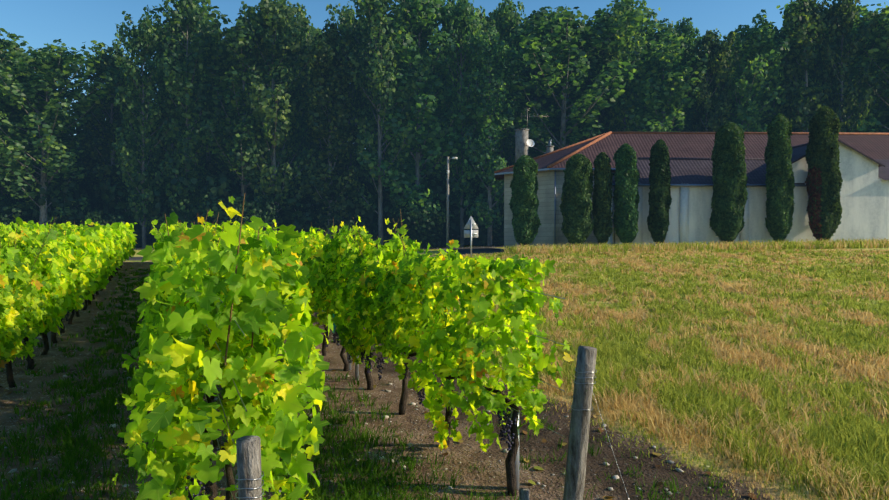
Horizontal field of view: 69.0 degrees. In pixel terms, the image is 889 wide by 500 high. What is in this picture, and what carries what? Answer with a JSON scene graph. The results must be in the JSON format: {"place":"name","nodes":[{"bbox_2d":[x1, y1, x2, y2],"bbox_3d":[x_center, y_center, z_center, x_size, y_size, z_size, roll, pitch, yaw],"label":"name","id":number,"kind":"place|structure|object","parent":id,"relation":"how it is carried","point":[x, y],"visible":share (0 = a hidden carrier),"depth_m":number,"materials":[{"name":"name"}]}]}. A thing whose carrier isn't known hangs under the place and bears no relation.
{"place":"outdoors","nodes":[
{"label":"outdoors","id":0,"kind":"place"},
{"bbox_2d":[0,193,421,364],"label":"grapevine shoots","id":1,"kind":"object","parent":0,"point":[226,351],"visible":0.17,"depth_m":5.47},
{"bbox_2d":[0,307,516,499],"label":"trunks","id":2,"kind":"object","parent":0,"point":[208,490],"visible":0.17,"depth_m":4.04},
{"bbox_2d":[0,245,888,499],"bbox_3d":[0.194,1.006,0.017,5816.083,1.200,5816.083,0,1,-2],"label":"ground","id":3,"kind":"structure","parent":0,"point":[491,477],"depth_m":5.16,"materials":[{"name":"soil"}]},
{"bbox_2d":[0,214,15,225],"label":"understorey","id":4,"kind":"object","parent":3,"relation":"on","point":[3,220],"visible":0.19,"depth_m":66.88,"materials":[{"name":"green plant"}]},
{"bbox_2d":[0,28,30,222],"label":"poplar tree","id":5,"kind":"object","parent":3,"relation":"on","point":[15,208],"visible":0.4,"depth_m":68.63,"materials":[{"name":"green plant"}]},
{"bbox_2d":[0,43,32,198],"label":"poplar tree","id":6,"kind":"object","parent":3,"relation":"on","point":[15,62],"visible":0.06,"depth_m":72.45,"materials":[{"name":"green plant"}]},
{"bbox_2d":[0,189,38,225],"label":"understorey","id":7,"kind":"object","parent":3,"relation":"on","point":[16,200],"visible":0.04,"depth_m":71.77,"materials":[{"name":"green plant"}]},
{"bbox_2d":[0,49,53,224],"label":"poplar tree","id":8,"kind":"object","parent":3,"relation":"on","point":[3,192],"visible":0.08,"depth_m":71.39,"materials":[{"name":"green plant"}]},
{"bbox_2d":[0,69,89,223],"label":"poplar tree","id":9,"kind":"object","parent":3,"relation":"on","point":[78,131],"visible":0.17,"depth_m":72.57,"materials":[{"name":"green plant"}]},
{"bbox_2d":[8,153,94,202],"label":"understorey","id":10,"kind":"object","parent":3,"relation":"on","point":[84,171],"visible":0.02,"depth_m":75.47,"materials":[{"name":"green plant"}]},
{"bbox_2d":[0,31,112,224],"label":"poplar tree","id":11,"kind":"object","parent":3,"relation":"on","point":[51,68],"visible":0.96,"depth_m":67.37,"materials":[{"name":"green plant"}]},
{"bbox_2d":[24,165,92,226],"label":"understorey","id":12,"kind":"object","parent":3,"relation":"on","point":[56,201],"visible":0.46,"depth_m":69.94,"materials":[{"name":"green plant"}]},
{"bbox_2d":[67,93,103,152],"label":"poplar tree","id":13,"kind":"object","parent":3,"relation":"on","point":[74,113],"depth_m":90.34,"materials":[{"name":"green plant"}]},
{"bbox_2d":[62,204,110,226],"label":"understorey","id":14,"kind":"object","parent":3,"relation":"on","point":[73,219],"visible":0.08,"depth_m":70.26,"materials":[{"name":"green plant"}]},
{"bbox_2d":[83,210,130,226],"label":"understorey","id":15,"kind":"object","parent":3,"relation":"on","point":[96,216],"visible":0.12,"depth_m":67.52,"materials":[{"name":"green plant"}]},
{"bbox_2d":[66,42,158,176],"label":"poplar tree","id":16,"kind":"object","parent":3,"relation":"on","point":[93,126],"visible":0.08,"depth_m":80.81,"materials":[{"name":"green plant"}]},
{"bbox_2d":[77,45,148,199],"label":"poplar tree","id":17,"kind":"object","parent":3,"relation":"on","point":[98,156],"visible":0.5,"depth_m":74.03,"materials":[{"name":"green plant"}]},
{"bbox_2d":[90,97,158,169],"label":"poplar tree","id":18,"kind":"object","parent":3,"relation":"on","point":[146,111],"depth_m":85.32,"materials":[{"name":"green plant"}]},
{"bbox_2d":[93,170,156,247],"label":"understorey","id":19,"kind":"object","parent":3,"relation":"on","point":[120,208],"visible":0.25,"depth_m":71.39,"materials":[{"name":"green plant"}]},
{"bbox_2d":[103,11,179,247],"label":"poplar tree","id":20,"kind":"object","parent":3,"relation":"on","point":[141,43],"visible":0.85,"depth_m":68.73,"materials":[{"name":"green plant"}]},
{"bbox_2d":[131,155,200,242],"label":"understorey","id":21,"kind":"object","parent":3,"relation":"on","point":[161,207],"visible":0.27,"depth_m":68.76,"materials":[{"name":"green plant"}]},
{"bbox_2d":[137,18,194,185],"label":"poplar tree","id":22,"kind":"object","parent":3,"relation":"on","point":[160,51],"visible":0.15,"depth_m":73.00,"materials":[{"name":"green plant"}]},
{"bbox_2d":[152,49,179,175],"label":"poplar tree","id":23,"kind":"object","parent":3,"relation":"on","point":[159,128],"visible":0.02,"depth_m":80.17,"materials":[{"name":"green plant"}]},
{"bbox_2d":[145,27,188,123],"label":"poplar tree","id":24,"kind":"object","parent":3,"relation":"on","point":[148,61],"visible":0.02,"depth_m":85.86,"materials":[{"name":"green plant"}]},
{"bbox_2d":[0,217,335,334],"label":"vine leaves","id":25,"kind":"object","parent":3,"relation":"on","point":[86,260],"visible":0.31,"depth_m":10.21,"materials":[{"name":"green plant"}]},
{"bbox_2d":[149,215,204,235],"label":"understorey","id":26,"kind":"object","parent":3,"relation":"on","point":[161,220],"visible":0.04,"depth_m":66.69,"materials":[{"name":"green plant"}]},
{"bbox_2d":[143,0,227,223],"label":"poplar tree","id":27,"kind":"object","parent":3,"relation":"on","point":[187,16],"visible":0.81,"depth_m":69.14,"materials":[{"name":"green plant"}]},
{"bbox_2d":[155,17,251,206],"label":"poplar tree","id":28,"kind":"object","parent":3,"relation":"on","point":[215,53],"visible":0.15,"depth_m":73.00,"materials":[{"name":"green plant"}]},
{"bbox_2d":[158,51,280,191],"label":"poplar tree","id":29,"kind":"object","parent":3,"relation":"on","point":[227,66],"visible":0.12,"depth_m":73.44,"materials":[{"name":"green plant"}]},
{"bbox_2d":[195,151,253,224],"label":"understorey","id":30,"kind":"object","parent":3,"relation":"on","point":[221,184],"visible":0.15,"depth_m":70.58,"materials":[{"name":"green plant"}]},
{"bbox_2d":[205,188,254,224],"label":"understorey","id":31,"kind":"object","parent":3,"relation":"on","point":[247,197],"visible":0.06,"depth_m":69.86,"materials":[{"name":"green plant"}]},
{"bbox_2d":[197,0,299,225],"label":"poplar tree","id":32,"kind":"object","parent":3,"relation":"on","point":[240,36],"visible":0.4,"depth_m":68.36,"materials":[{"name":"green plant"}]},
{"bbox_2d":[235,196,280,233],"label":"understorey","id":33,"kind":"object","parent":3,"relation":"on","point":[267,204],"visible":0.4,"depth_m":67.41,"materials":[{"name":"green plant"}]},
{"bbox_2d":[5,261,518,499],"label":"grapevine trunks","id":34,"kind":"object","parent":3,"relation":"on","point":[510,469],"visible":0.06,"depth_m":4.92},
{"bbox_2d":[209,0,333,232],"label":"poplar tree","id":35,"kind":"object","parent":3,"relation":"on","point":[277,16],"visible":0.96,"depth_m":68.14,"materials":[{"name":"green plant"}]},
{"bbox_2d":[254,180,311,232],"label":"understorey","id":36,"kind":"object","parent":3,"relation":"on","point":[282,220],"visible":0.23,"depth_m":70.52,"materials":[{"name":"green plant"}]},
{"bbox_2d":[47,299,518,489],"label":"vine stakes","id":37,"kind":"object","parent":3,"relation":"on","point":[356,377],"visible":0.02,"depth_m":4.10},
{"bbox_2d":[0,196,573,499],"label":"vine leaves","id":38,"kind":"object","parent":3,"relation":"on","point":[183,290],"visible":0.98,"depth_m":3.29,"materials":[{"name":"green plant"}]},
{"bbox_2d":[269,10,315,193],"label":"poplar tree","id":39,"kind":"object","parent":3,"relation":"on","point":[299,130],"visible":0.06,"depth_m":76.04,"materials":[{"name":"green plant"}]},
{"bbox_2d":[276,166,314,199],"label":"tree","id":40,"kind":"object","parent":3,"relation":"on","point":[298,186],"visible":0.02,"depth_m":74.70,"materials":[{"name":"green plant"}]},
{"bbox_2d":[274,2,318,169],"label":"poplar tree","id":41,"kind":"object","parent":3,"relation":"on","point":[304,84],"visible":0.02,"depth_m":79.95,"materials":[{"name":"green plant"}]},
{"bbox_2d":[277,186,327,235],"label":"understorey","id":42,"kind":"object","parent":3,"relation":"on","point":[299,223],"visible":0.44,"depth_m":70.29,"materials":[{"name":"green plant"}]},
{"bbox_2d":[129,247,503,258],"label":"road lane","id":43,"kind":"structure","parent":3,"relation":"on","point":[477,250],"depth_m":49.27,"materials":[{"name":"asphalt"}]},
{"bbox_2d":[134,246,503,248],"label":"road lane","id":44,"kind":"structure","parent":3,"relation":"on","point":[420,248],"depth_m":66.76,"materials":[{"name":"asphalt"}]},
{"bbox_2d":[300,35,345,175],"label":"poplar tree","id":45,"kind":"object","parent":3,"relation":"on","point":[309,83],"depth_m":80.54,"materials":[{"name":"green plant"}]},
{"bbox_2d":[302,23,344,181],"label":"poplar tree","id":46,"kind":"object","parent":3,"relation":"on","point":[315,30],"visible":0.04,"depth_m":86.00,"materials":[{"name":"green plant"}]},
{"bbox_2d":[292,23,359,239],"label":"poplar tree","id":47,"kind":"object","parent":3,"relation":"on","point":[326,176],"visible":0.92,"depth_m":69.22,"materials":[{"name":"green plant"}]},
{"bbox_2d":[47,271,628,499],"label":"trellis wires","id":48,"kind":"object","parent":3,"relation":"on","point":[413,358],"visible":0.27,"depth_m":3.25,"materials":[{"name":"grey"}]},
{"bbox_2d":[319,191,366,233],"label":"understorey","id":49,"kind":"object","parent":3,"relation":"on","point":[349,217],"visible":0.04,"depth_m":70.38,"materials":[{"name":"green plant"}]},
{"bbox_2d":[313,155,374,205],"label":"understorey","id":50,"kind":"object","parent":3,"relation":"on","point":[358,179],"depth_m":76.00,"materials":[{"name":"green plant"}]},
{"bbox_2d":[316,1,378,194],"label":"poplar tree","id":51,"kind":"object","parent":3,"relation":"on","point":[357,103],"visible":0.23,"depth_m":74.45,"materials":[{"name":"green plant"}]},
{"bbox_2d":[328,218,366,240],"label":"understorey","id":52,"kind":"object","parent":3,"relation":"on","point":[350,223],"visible":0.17,"depth_m":68.20,"materials":[{"name":"green plant"}]},
{"bbox_2d":[0,312,710,497],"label":"soil pebbles","id":53,"kind":"object","parent":3,"relation":"on","point":[504,451],"visible":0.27,"depth_m":4.64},
{"bbox_2d":[319,175,402,246],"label":"understorey","id":54,"kind":"object","parent":3,"relation":"on","point":[369,217],"visible":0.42,"depth_m":70.84,"materials":[{"name":"green plant"}]},
{"bbox_2d":[0,268,734,499],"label":"aisle grass tufts","id":55,"kind":"object","parent":3,"relation":"on","point":[69,458],"visible":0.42,"depth_m":4.84,"materials":[{"name":"plant"}]},
{"bbox_2d":[352,38,391,186],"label":"poplar tree","id":56,"kind":"object","parent":3,"relation":"on","point":[375,113],"depth_m":86.22,"materials":[{"name":"green plant"}]},
{"bbox_2d":[0,338,756,499],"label":"stones","id":57,"kind":"object","parent":3,"relation":"on","point":[753,496],"visible":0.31,"depth_m":4.55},
{"bbox_2d":[365,13,400,177],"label":"poplar tree","id":58,"kind":"object","parent":3,"relation":"on","point":[384,102],"depth_m":80.81,"materials":[{"name":"green plant"}]},
{"bbox_2d":[333,0,434,245],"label":"poplar tree","id":59,"kind":"object","parent":3,"relation":"on","point":[375,18],"visible":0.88,"depth_m":68.61,"materials":[{"name":"green plant"}]},
{"bbox_2d":[383,6,430,203],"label":"poplar tree","id":60,"kind":"object","parent":3,"relation":"on","point":[424,48],"visible":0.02,"depth_m":72.97,"materials":[{"name":"green plant"}]},
{"bbox_2d":[357,0,467,222],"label":"poplar tree","id":61,"kind":"object","parent":3,"relation":"on","point":[428,152],"visible":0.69,"depth_m":68.75,"materials":[{"name":"green plant"}]},
{"bbox_2d":[364,183,461,245],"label":"understorey","id":62,"kind":"object","parent":3,"relation":"on","point":[442,197],"visible":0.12,"depth_m":70.09,"materials":[{"name":"green plant"}]},
{"bbox_2d":[236,346,596,499],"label":"vine posts","id":63,"kind":"object","parent":3,"relation":"on","point":[248,448],"visible":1,"depth_m":3.38,"materials":[{"name":"grey wood"}]},
{"bbox_2d":[391,199,446,247],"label":"understorey","id":64,"kind":"object","parent":3,"relation":"on","point":[424,226],"visible":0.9,"depth_m":67.32,"materials":[{"name":"green plant"}]},
{"bbox_2d":[385,48,473,180],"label":"poplar tree","id":65,"kind":"object","parent":3,"relation":"on","point":[438,111],"visible":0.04,"depth_m":78.87,"materials":[{"name":"green plant"}]},
{"bbox_2d":[418,168,478,246],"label":"understorey","id":66,"kind":"object","parent":3,"relation":"on","point":[454,228],"visible":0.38,"depth_m":71.42,"materials":[{"name":"green plant"}]},
{"bbox_2d":[446,157,456,251],"bbox_3d":[0.595,-3.518,51.829,0.935,7.919,0.328,0,1,15],"label":"street lamp","id":67,"kind":"object","parent":3,"relation":"on","point":[447,230],"visible":0.83,"depth_m":51.87,"materials":[{"name":"metal"}]},
{"bbox_2d":[431,0,495,237],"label":"poplar tree","id":68,"kind":"object","parent":3,"relation":"on","point":[485,28],"visible":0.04,"depth_m":73.93,"materials":[{"name":"green plant"}]},
{"bbox_2d":[428,0,506,246],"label":"poplar tree","id":69,"kind":"object","parent":3,"relation":"on","point":[458,18],"visible":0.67,"depth_m":70.31,"materials":[{"name":"green plant"}]},
{"bbox_2d":[464,216,478,256],"bbox_3d":[1.248,-0.499,30.314,0.720,2.224,0.076,0,1,-2],"label":"road sign","id":70,"kind":"object","parent":3,"relation":"on","point":[471,225],"visible":0.94,"depth_m":30.32,"materials":[{"name":"grey"}]},
{"bbox_2d":[443,139,514,245],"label":"understorey","id":71,"kind":"object","parent":3,"relation":"on","point":[482,238],"visible":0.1,"depth_m":71.45,"materials":[{"name":"green plant"}]},
{"bbox_2d":[480,221,503,245],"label":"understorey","id":72,"kind":"object","parent":3,"relation":"on","point":[498,239],"visible":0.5,"depth_m":69.25,"materials":[{"name":"green plant"}]},
{"bbox_2d":[462,26,525,245],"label":"poplar tree","id":73,"kind":"object","parent":3,"relation":"on","point":[486,54],"visible":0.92,"depth_m":67.53,"materials":[{"name":"green plant"}]},
{"bbox_2d":[471,9,518,162],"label":"poplar tree","id":74,"kind":"object","parent":3,"relation":"on","point":[482,13],"depth_m":80.03,"materials":[{"name":"green plant"}]},
{"bbox_2d":[487,156,510,223],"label":"understorey","id":75,"kind":"object","parent":3,"relation":"on","point":[502,212],"depth_m":71.61,"materials":[{"name":"green plant"}]},
{"bbox_2d":[481,0,525,163],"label":"poplar tree","id":76,"kind":"object","parent":3,"relation":"on","point":[501,29],"visible":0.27,"depth_m":75.37,"materials":[{"name":"green plant"}]},
{"bbox_2d":[472,6,559,162],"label":"poplar tree","id":77,"kind":"object","parent":3,"relation":"on","point":[540,99],"depth_m":78.94,"materials":[{"name":"green plant"}]},
{"bbox_2d":[508,155,540,245],"bbox_3d":[5.346,-3.022,43.047,2.071,6.611,2.127,0,1,-2],"label":"cypress","id":78,"kind":"object","parent":3,"relation":"on","point":[524,203],"depth_m":42.38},
{"bbox_2d":[514,11,561,151],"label":"poplar tree","id":79,"kind":"object","parent":3,"relation":"on","point":[545,98],"visible":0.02,"depth_m":81.27,"materials":[{"name":"green plant"}]},
{"bbox_2d":[497,2,582,157],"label":"poplar tree","id":80,"kind":"object","parent":3,"relation":"on","point":[555,129],"visible":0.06,"depth_m":75.30,"materials":[{"name":"green plant"}]},
{"bbox_2d":[462,0,661,157],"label":"poplar tree","id":81,"kind":"object","parent":3,"relation":"on","point":[565,41],"visible":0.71,"depth_m":68.19,"materials":[{"name":"green plant"}]},
{"bbox_2d":[559,154,593,246],"bbox_3d":[8.827,-3.094,43.132,2.307,6.673,2.231,0,1,-2],"label":"cypress","id":82,"kind":"object","parent":3,"relation":"on","point":[575,204],"depth_m":42.42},
{"bbox_2d":[559,14,628,140],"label":"poplar tree","id":83,"kind":"object","parent":3,"relation":"on","point":[601,112],"visible":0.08,"depth_m":75.43,"materials":[{"name":"green plant"}]},
{"bbox_2d":[592,152,612,245],"bbox_3d":[10.543,-3.162,43.156,1.433,6.769,1.492,0,1,-2],"label":"cypress","id":84,"kind":"object","parent":3,"relation":"on","point":[602,211],"depth_m":42.75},
{"bbox_2d":[558,0,659,133],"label":"poplar tree","id":85,"kind":"object","parent":3,"relation":"on","point":[644,25],"visible":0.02,"depth_m":78.53,"materials":[{"name":"green plant"}]},
{"bbox_2d":[594,0,647,131],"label":"poplar tree","id":86,"kind":"object","parent":3,"relation":"on","point":[620,47],"visible":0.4,"depth_m":70.80,"materials":[{"name":"green plant"}]},
{"bbox_2d":[612,143,639,244],"bbox_3d":[12.175,-3.457,43.179,1.873,7.321,1.890,0,1,-2],"label":"cypress","id":87,"kind":"object","parent":3,"relation":"on","point":[626,198],"depth_m":42.66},
{"bbox_2d":[570,39,688,141],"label":"poplar tree","id":88,"kind":"object","parent":3,"relation":"on","point":[605,55],"visible":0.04,"depth_m":72.66,"materials":[{"name":"green plant"}]},
{"bbox_2d":[646,139,671,243],"bbox_3d":[14.374,-3.616,43.239,1.627,7.588,1.657,0,1,-2],"label":"cypress","id":89,"kind":"object","parent":3,"relation":"on","point":[658,223],"depth_m":42.80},
{"bbox_2d":[611,32,709,131],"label":"poplar tree","id":90,"kind":"object","parent":3,"relation":"on","point":[671,73],"visible":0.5,"depth_m":68.61,"materials":[{"name":"green plant"}]},
{"bbox_2d":[631,20,695,131],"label":"poplar tree","id":91,"kind":"object","parent":3,"relation":"on","point":[652,34],"visible":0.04,"depth_m":79.78,"materials":[{"name":"green plant"}]},
{"bbox_2d":[659,17,703,131],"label":"poplar tree","id":92,"kind":"object","parent":3,"relation":"on","point":[686,30],"visible":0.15,"depth_m":75.72,"materials":[{"name":"green plant"}]},
{"bbox_2d":[494,108,888,248],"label":"building","id":93,"kind":"structure","parent":3,"relation":"on","point":[864,171],"depth_m":44.81,"materials":[{"name":"paint"}]},
{"bbox_2d":[680,30,738,131],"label":"poplar tree","id":94,"kind":"object","parent":3,"relation":"on","point":[717,63],"visible":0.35,"depth_m":68.94,"materials":[{"name":"green plant"}]},
{"bbox_2d":[694,28,755,125],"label":"poplar tree","id":95,"kind":"object","parent":3,"relation":"on","point":[704,120],"visible":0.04,"depth_m":75.67,"materials":[{"name":"green plant"}]},
{"bbox_2d":[685,42,770,131],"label":"poplar tree","id":96,"kind":"object","parent":3,"relation":"on","point":[688,122],"visible":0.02,"depth_m":76.90,"materials":[{"name":"green plant"}]},
{"bbox_2d":[709,122,747,242],"bbox_3d":[19.050,-4.187,43.397,2.328,8.618,2.407,0,1,-2],"label":"cypress","id":97,"kind":"object","parent":3,"relation":"on","point":[729,200],"depth_m":42.68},
{"bbox_2d":[693,9,789,131],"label":"poplar tree","id":98,"kind":"object","parent":3,"relation":"on","point":[747,43],"visible":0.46,"depth_m":69.62,"materials":[{"name":"green plant"}]},
{"bbox_2d":[730,30,809,131],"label":"poplar tree","id":99,"kind":"object","parent":3,"relation":"on","point":[773,102],"visible":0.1,"depth_m":75.44,"materials":[{"name":"green plant"}]},
{"bbox_2d":[755,24,799,125],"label":"poplar tree","id":100,"kind":"object","parent":3,"relation":"on","point":[759,53],"depth_m":82.24,"materials":[{"name":"green plant"}]},
{"bbox_2d":[764,113,794,241],"bbox_3d":[22.526,-4.544,43.528,1.945,9.248,1.928,0,1,-2],"label":"cypress","id":101,"kind":"object","parent":3,"relation":"on","point":[780,188],"depth_m":42.95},
{"bbox_2d":[776,15,819,126],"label":"poplar tree","id":102,"kind":"object","parent":3,"relation":"on","point":[783,25],"depth_m":82.24,"materials":[{"name":"green plant"}]},
{"bbox_2d":[757,0,847,131],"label":"poplar tree","id":103,"kind":"object","parent":3,"relation":"on","point":[806,20],"visible":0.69,"depth_m":69.72,"materials":[{"name":"green plant"}]},
{"bbox_2d":[804,105,842,241],"bbox_3d":[25.525,-4.796,43.566,2.193,9.698,2.285,0,1,-2],"label":"cypress","id":104,"kind":"object","parent":3,"relation":"on","point":[823,181],"depth_m":42.94,"materials":[{"name":"plant"}]},
{"bbox_2d":[775,1,888,132],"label":"poplar tree","id":105,"kind":"object","parent":3,"relation":"on","point":[865,126],"visible":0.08,"depth_m":72.95,"materials":[{"name":"green plant"}]},
{"bbox_2d":[811,0,884,132],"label":"poplar tree","id":106,"kind":"object","parent":3,"relation":"on","point":[844,103],"visible":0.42,"depth_m":70.08,"materials":[{"name":"green plant"}]},
{"bbox_2d":[843,5,888,132],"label":"poplar tree","id":107,"kind":"object","parent":3,"relation":"on","point":[876,70],"visible":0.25,"depth_m":71.13,"materials":[{"name":"green plant"}]},
{"bbox_2d":[849,9,888,132],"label":"poplar tree","id":108,"kind":"object","parent":3,"relation":"on","point":[859,95],"depth_m":76.75,"materials":[{"name":"green plant"}]},
{"bbox_2d":[860,3,887,81],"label":"poplar tree","id":109,"kind":"object","parent":3,"relation":"on","point":[862,8],"visible":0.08,"depth_m":74.41,"materials":[{"name":"green plant"}]},
{"bbox_2d":[0,0,888,148],"label":"sky","id":110,"kind":"structure","parent":0,"point":[40,22],"materials":[{"name":"blue"}]},
{"bbox_2d":[377,238,888,499],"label":"field grass","id":111,"kind":"structure","parent":0,"point":[749,340],"depth_m":8.68,"materials":[{"name":"plant"}]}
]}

